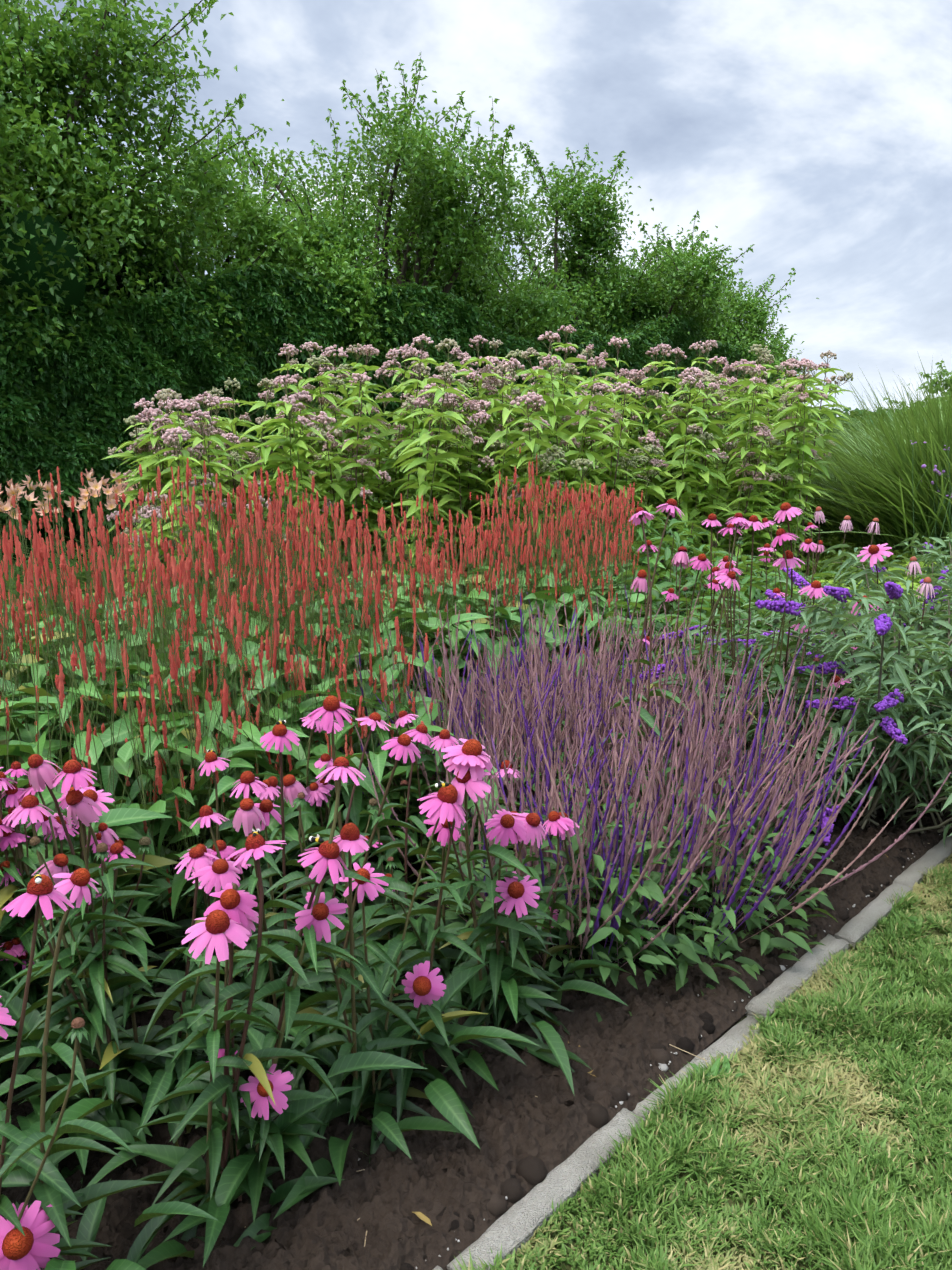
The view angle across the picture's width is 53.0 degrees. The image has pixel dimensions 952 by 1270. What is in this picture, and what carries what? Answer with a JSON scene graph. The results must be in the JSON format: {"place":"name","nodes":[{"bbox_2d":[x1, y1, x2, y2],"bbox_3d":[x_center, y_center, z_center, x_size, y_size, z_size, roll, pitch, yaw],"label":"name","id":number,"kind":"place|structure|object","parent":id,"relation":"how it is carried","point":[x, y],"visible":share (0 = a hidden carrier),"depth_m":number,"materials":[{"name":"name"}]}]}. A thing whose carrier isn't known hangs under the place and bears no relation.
{"place":"outdoors","nodes":[
{"label":"outdoors","id":0,"kind":"place"},
{"bbox_2d":[2,0,951,416],"label":"sky","id":1,"kind":"structure","parent":0,"point":[816,135],"materials":[{"name":"white"}]},
{"bbox_2d":[367,853,951,1269],"bbox_3d":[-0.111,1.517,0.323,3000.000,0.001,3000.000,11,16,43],"label":"ground","id":2,"kind":"structure","parent":0,"point":[681,1175],"depth_m":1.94,"materials":[{"name":"green plant"}]},
{"bbox_2d":[0,261,803,574],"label":"hornbeam hedge","id":3,"kind":"object","parent":2,"relation":"on","point":[52,423],"visible":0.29,"depth_m":9.72,"materials":[{"name":"green plant"}]},
{"bbox_2d":[0,0,818,425],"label":"trees","id":4,"kind":"object","parent":2,"relation":"on","point":[72,232],"visible":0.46,"depth_m":10.94,"materials":[{"name":"green plant"}]},
{"bbox_2d":[0,531,951,1269],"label":"soil bed","id":5,"kind":"object","parent":2,"relation":"on","point":[538,1115],"visible":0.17,"depth_m":2.12,"materials":[{"name":"brown soil"}]},
{"bbox_2d":[0,468,317,640],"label":"daylilies","id":6,"kind":"object","parent":5,"relation":"on","point":[93,489],"visible":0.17,"depth_m":7.95,"materials":[{"name":"orange plant"}]},
{"bbox_2d":[0,447,669,1144],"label":"persicaria plants","id":7,"kind":"object","parent":5,"relation":"on","point":[208,665],"visible":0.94,"depth_m":3.42,"materials":[{"name":"red plant"}]},
{"bbox_2d":[0,695,717,1269],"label":"coneflowers","id":8,"kind":"object","parent":5,"relation":"on","point":[68,983],"visible":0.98,"depth_m":2.05,"materials":[{"name":"green plant"}]},
{"bbox_2d":[32,525,780,883],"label":"bumblebees","id":9,"kind":"object","parent":8,"relation":"on","point":[256,831],"visible":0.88,"depth_m":1.70,"materials":[{"name":"black"}]},
{"bbox_2d":[101,325,852,643],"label":"joe pye weed plants","id":10,"kind":"object","parent":5,"relation":"on","point":[476,459],"visible":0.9,"depth_m":6.81,"materials":[{"name":"green plant"}]},
{"bbox_2d":[24,821,950,1269],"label":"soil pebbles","id":11,"kind":"object","parent":5,"relation":"on","point":[532,1171],"visible":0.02,"depth_m":2.21,"materials":[{"name":"soil"}]},
{"bbox_2d":[294,586,950,1021],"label":"salvia plants","id":12,"kind":"object","parent":5,"relation":"on","point":[546,734],"visible":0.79,"depth_m":2.91,"materials":[{"name":"purple plant"}]},
{"bbox_2d":[581,509,840,709],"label":"leafy plants","id":13,"kind":"object","parent":5,"relation":"on","point":[672,578],"visible":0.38,"depth_m":5.43,"materials":[{"name":"green plant"}]},
{"bbox_2d":[578,499,903,890],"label":"coneflowers","id":14,"kind":"object","parent":5,"relation":"on","point":[727,574],"visible":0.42,"depth_m":3.56,"materials":[{"name":"pink plant"}]},
{"bbox_2d":[567,532,951,877],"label":"buddleia shrub","id":15,"kind":"object","parent":5,"relation":"on","point":[904,701],"visible":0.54,"depth_m":3.56,"materials":[{"name":"green plant"}]},
{"bbox_2d":[714,352,951,579],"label":"ornamental grass plants","id":16,"kind":"object","parent":5,"relation":"on","point":[868,484],"visible":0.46,"depth_m":9.16,"materials":[{"name":"green plant"}]},
{"bbox_2d":[760,525,951,658],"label":"ground cover plants","id":17,"kind":"object","parent":5,"relation":"on","point":[830,578],"visible":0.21,"depth_m":9.05,"materials":[{"name":"green plant"}]},
{"bbox_2d":[801,506,934,773],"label":"faded coneflowers","id":18,"kind":"object","parent":5,"relation":"on","point":[914,568],"visible":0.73,"depth_m":4.95,"materials":[{"name":"pink plant"}]},
{"bbox_2d":[901,440,951,577],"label":"purple flowers","id":19,"kind":"object","parent":5,"relation":"on","point":[932,482],"visible":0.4,"depth_m":8.32,"materials":[{"name":"green plant"}]},
{"bbox_2d":[433,833,951,1269],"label":"kerb","id":20,"kind":"structure","parent":2,"relation":"on","point":[510,1229],"depth_m":2.21,"materials":[{"name":"concrete"}]},
{"bbox_2d":[801,407,921,469],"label":"distant treeline","id":21,"kind":"object","parent":2,"relation":"on","point":[845,413],"depth_m":48.20,"materials":[{"name":"green plant"}]},
{"bbox_2d":[883,360,951,427],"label":"tree","id":22,"kind":"object","parent":2,"relation":"on","point":[941,374],"visible":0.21,"depth_m":30.35,"materials":[{"name":"green plant"}]}
]}

